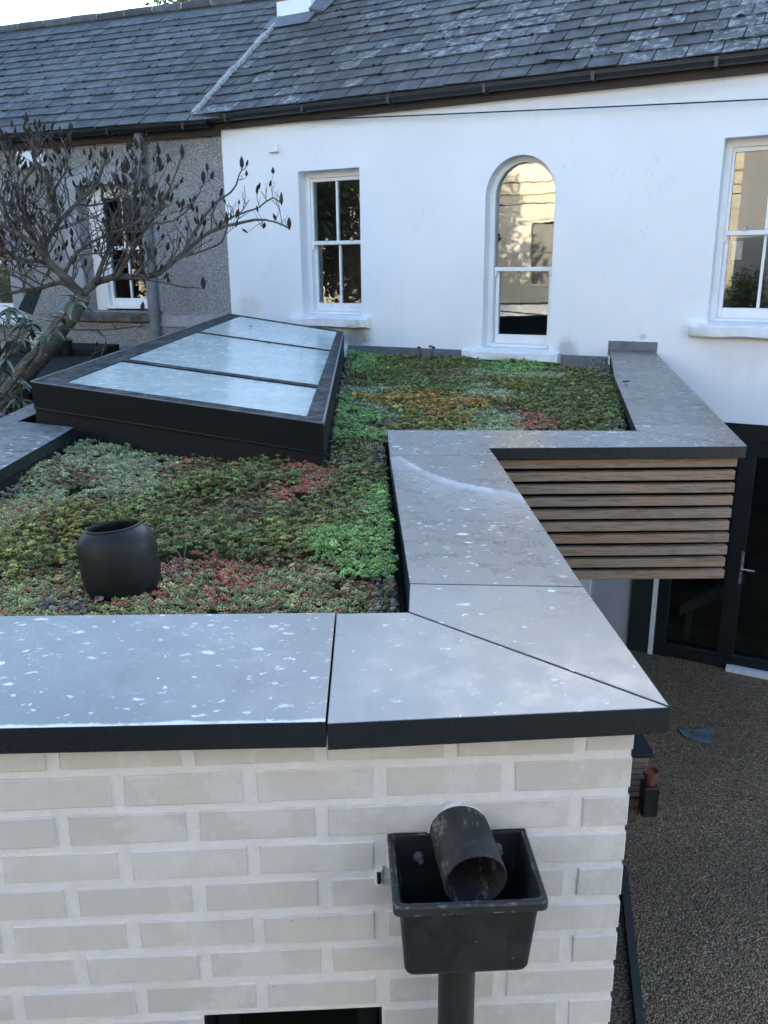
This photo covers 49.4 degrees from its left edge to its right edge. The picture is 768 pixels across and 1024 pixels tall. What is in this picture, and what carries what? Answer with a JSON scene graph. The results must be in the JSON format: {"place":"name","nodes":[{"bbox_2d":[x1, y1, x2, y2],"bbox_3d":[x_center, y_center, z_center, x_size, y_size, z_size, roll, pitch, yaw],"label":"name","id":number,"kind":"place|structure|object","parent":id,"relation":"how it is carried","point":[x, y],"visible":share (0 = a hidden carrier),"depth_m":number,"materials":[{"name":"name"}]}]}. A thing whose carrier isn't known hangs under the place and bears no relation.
{"place":"outdoors","nodes":[
{"label":"outdoors","id":0,"kind":"place"},
{"bbox_2d":[0,0,178,25],"label":"sky","id":1,"kind":"structure","parent":0,"point":[28,9],"materials":[{"name":"white"}]},
{"bbox_2d":[0,0,386,349],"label":"grey house","id":2,"kind":"structure","parent":0,"point":[117,80],"depth_m":9.87,"materials":[{"name":"paint"}]},
{"bbox_2d":[0,260,28,325],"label":"window","id":3,"kind":"structure","parent":2,"relation":"in","point":[2,307],"depth_m":10.42,"materials":[{"name":"white paint"}]},
{"bbox_2d":[17,151,46,167],"bbox_3d":[-4.080,-4.079,9.661,0.360,0.167,0.080,5,17,19],"label":"vent box","id":4,"kind":"object","parent":2,"relation":"attached to","point":[27,155],"visible":0.28,"depth_m":9.63,"materials":[{"name":"white paint"}]},
{"bbox_2d":[79,188,160,322],"bbox_3d":[-3.115,-2.987,9.766,1.180,1.488,0.366,5,17,19],"label":"window","id":5,"kind":"structure","parent":2,"relation":"in","point":[112,302],"depth_m":9.90,"materials":[{"name":"white paint"}]},
{"bbox_2d":[244,560,767,1023],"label":"ground","id":6,"kind":"structure","parent":0,"point":[753,616],"depth_m":8.92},
{"bbox_2d":[6,3,39,23],"bbox_3d":[-9.119,-8.058,22.672,1.119,9.973,1.426,-1,16,0],"label":"bare tree","id":7,"kind":"object","parent":6,"relation":"on","point":[20,16],"visible":0.02,"depth_m":20.97,"materials":[{"name":"plant"}]},
{"bbox_2d":[0,294,95,417],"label":"shrub","id":8,"kind":"object","parent":6,"relation":"on","point":[42,343],"visible":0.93,"depth_m":5.89,"materials":[{"name":"green plant"}]},
{"bbox_2d":[0,341,118,412],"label":"lean to","id":9,"kind":"object","parent":6,"relation":"on","point":[82,352],"visible":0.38,"depth_m":9.06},
{"bbox_2d":[18,290,41,314],"bbox_3d":[-4.021,-2.386,9.484,0.455,0.279,0.100,12,21,37],"label":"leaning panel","id":10,"kind":"object","parent":9,"relation":"on","point":[28,304],"visible":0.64,"depth_m":9.47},
{"bbox_2d":[28,332,43,347],"bbox_3d":[-3.795,-1.838,9.164,0.180,0.260,0.178,-1,16,0],"label":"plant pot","id":11,"kind":"object","parent":9,"relation":"on","point":[37,336],"visible":0.26,"depth_m":9.08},
{"bbox_2d":[59,335,72,355],"bbox_3d":[-3.510,-1.849,9.212,0.168,0.250,0.195,14,22,40],"label":"plant pot","id":12,"kind":"object","parent":9,"relation":"on","point":[66,347],"visible":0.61,"depth_m":9.17,"materials":[{"name":"black plastic"}]},
{"bbox_2d":[0,111,290,416],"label":"magnolia tree","id":13,"kind":"object","parent":6,"relation":"on","point":[66,280],"visible":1,"depth_m":6.33,"materials":[{"name":"brown plant"}]},
{"bbox_2d":[145,0,193,5],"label":"broadleaf tree","id":14,"kind":"object","parent":6,"relation":"on","point":[160,2],"depth_m":20.74,"materials":[{"name":"green plant"}]},
{"bbox_2d":[0,341,746,1023],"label":"brick extension","id":15,"kind":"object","parent":6,"relation":"on","point":[202,817],"visible":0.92,"depth_m":1.59,"materials":[{"name":"white brick"}]},
{"bbox_2d":[30,313,344,480],"bbox_3d":[-1.015,-1.046,6.158,1.567,0.537,5.588,-1,16,0],"label":"rooflight","id":16,"kind":"object","parent":15,"relation":"on","point":[230,387],"visible":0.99,"depth_m":4.18,"materials":[{"name":"clear glass"}]},
{"bbox_2d":[204,1007,381,1023],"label":"window","id":17,"kind":"structure","parent":15,"relation":"in","point":[365,1015],"depth_m":1.77,"materials":[{"name":"black glass"}]},
{"bbox_2d":[0,349,625,615],"bbox_3d":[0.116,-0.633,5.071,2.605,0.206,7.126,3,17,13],"label":"roof grass","id":18,"kind":"structure","parent":15,"relation":"on","point":[175,541],"depth_m":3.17,"materials":[{"name":"green plant"}]},
{"bbox_2d":[77,519,160,613],"bbox_3d":[-0.693,0.164,2.201,0.205,0.281,0.203,-1,16,0],"label":"plant pot","id":19,"kind":"object","parent":18,"relation":"on","point":[119,558],"visible":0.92,"depth_m":2.11,"materials":[{"name":"black ceramic"}]},
{"bbox_2d":[0,448,399,615],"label":"sedum mat","id":20,"kind":"object","parent":18,"relation":"on","point":[278,585],"visible":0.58,"depth_m":2.43,"materials":[{"name":"green plant"}]},
{"bbox_2d":[0,445,398,616],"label":"broadleaf sedum","id":21,"kind":"object","parent":20,"relation":"on","point":[206,531],"visible":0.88,"depth_m":2.78,"materials":[{"name":"green plant"}]},
{"bbox_2d":[0,353,625,614],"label":"edge pebbles","id":22,"kind":"object","parent":18,"relation":"on","point":[77,609],"visible":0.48,"depth_m":3.20,"materials":[{"name":"grey gravel"}]},
{"bbox_2d":[65,349,624,457],"bbox_3d":[0.317,-0.894,6.035,2.627,0.185,5.192,3,17,12],"label":"sedum mat","id":23,"kind":"object","parent":15,"relation":"on","point":[497,419],"visible":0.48,"depth_m":4.90,"materials":[{"name":"green plant"}]},
{"bbox_2d":[74,350,626,455],"bbox_3d":[0.352,-0.904,6.033,2.590,0.191,5.043,3,17,13],"label":"broadleaf sedum","id":24,"kind":"object","parent":15,"relation":"on","point":[448,380],"visible":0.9,"depth_m":5.35,"materials":[{"name":"green plant"}]},
{"bbox_2d":[375,866,382,884],"bbox_3d":[-0.010,0.683,1.564,0.014,0.037,0.016,-1,16,0],"label":"cable clip","id":25,"kind":"object","parent":15,"relation":"attached to","point":[378,875],"visible":1,"depth_m":1.56,"materials":[{"name":"white plastic"}]},
{"bbox_2d":[387,829,547,1023],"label":"rainwater hopper","id":26,"kind":"object","parent":15,"relation":"attached to","point":[455,946],"visible":0.86,"depth_m":1.44,"materials":[{"name":"plastic"}]},
{"bbox_2d":[429,806,506,901],"bbox_3d":[0.147,0.608,1.501,0.111,0.120,0.155,-3,17,-8],"label":"outlet pipe","id":27,"kind":"object","parent":15,"relation":"attached to","point":[471,866],"visible":0.83,"depth_m":1.48,"materials":[{"name":"black plastic"}]},
{"bbox_2d":[188,0,767,679],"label":"white house","id":28,"kind":"structure","parent":6,"relation":"on","point":[550,234],"depth_m":7.75,"materials":[{"name":"paint"}]},
{"bbox_2d":[268,143,279,152],"bbox_3d":[-1.131,-3.725,8.555,0.120,0.080,0.050,8,19,28],"label":"vent cover","id":29,"kind":"object","parent":28,"relation":"attached to","point":[274,148],"visible":1,"depth_m":8.53,"materials":[{"name":"white paint"}]},
{"bbox_2d":[289,169,370,327],"bbox_3d":[-0.523,-2.708,8.644,0.965,1.543,0.329,8,19,28],"label":"window","id":30,"kind":"structure","parent":28,"relation":"in","point":[348,314],"depth_m":8.76,"materials":[{"name":"white paint"}]},
{"bbox_2d":[461,156,559,362],"bbox_3d":[1.233,-2.324,7.744,0.952,1.810,0.320,8,19,28],"label":"window","id":31,"kind":"structure","parent":28,"relation":"in","point":[494,339],"depth_m":7.90,"materials":[{"name":"white paint"}]},
{"bbox_2d":[283,98,767,120],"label":"overhead cable","id":32,"kind":"object","parent":28,"relation":"attached to","point":[537,109],"visible":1,"depth_m":7.17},
{"bbox_2d":[653,422,767,679],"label":"patio door","id":33,"kind":"structure","parent":28,"relation":"in","point":[755,437],"depth_m":7.53,"materials":[{"name":"black metal"}]},
{"bbox_2d":[688,137,767,338],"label":"window","id":34,"kind":"structure","parent":28,"relation":"in","point":[752,323],"depth_m":6.91,"materials":[{"name":"white paint"}]},
{"bbox_2d":[731,241,742,259],"bbox_3d":[2.955,-2.189,6.991,0.080,0.150,0.003,8,19,28],"label":"card","id":35,"kind":"object","parent":28,"relation":"attached to","point":[737,246],"visible":1,"depth_m":6.99,"materials":[{"name":"white paper"}]},
{"bbox_2d":[638,766,659,816],"bbox_3d":[1.802,1.896,5.673,0.104,0.320,0.120,-1,16,0],"label":"plant pot","id":36,"kind":"object","parent":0,"point":[648,797],"visible":1,"depth_m":5.63,"materials":[{"name":"black"}]},
{"bbox_2d":[609,624,767,1023],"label":"gravel patio","id":37,"kind":"structure","parent":0,"point":[695,861],"depth_m":5.28,"materials":[{"name":"grey gravel"}]},
{"bbox_2d":[621,866,644,1023],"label":"edging strip","id":38,"kind":"object","parent":37,"relation":"on","point":[637,1001],"visible":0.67,"depth_m":4.49,"materials":[{"name":"black metal"}]},
{"bbox_2d":[628,734,653,797],"bbox_3d":[1.443,1.777,5.989,0.815,0.375,0.465,-1,16,0],"label":"planter box","id":39,"kind":"object","parent":37,"relation":"on","point":[642,753],"visible":0.09,"depth_m":5.78,"materials":[{"name":"brown wood"}]},
{"bbox_2d":[678,728,715,742],"bbox_3d":[2.508,1.771,6.610,0.289,0.011,0.205,-1,16,0],"label":"broken slate","id":40,"kind":"object","parent":37,"relation":"on","point":[702,735],"visible":1,"depth_m":6.61,"materials":[{"name":"stone"}]},
{"bbox_2d":[679,573,745,640],"bbox_3d":[3.237,0.955,8.258,0.771,0.643,0.125,-4,17,-12],"label":"bench","id":41,"kind":"object","parent":37,"relation":"on","point":[688,606],"visible":0.59,"depth_m":8.15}
]}

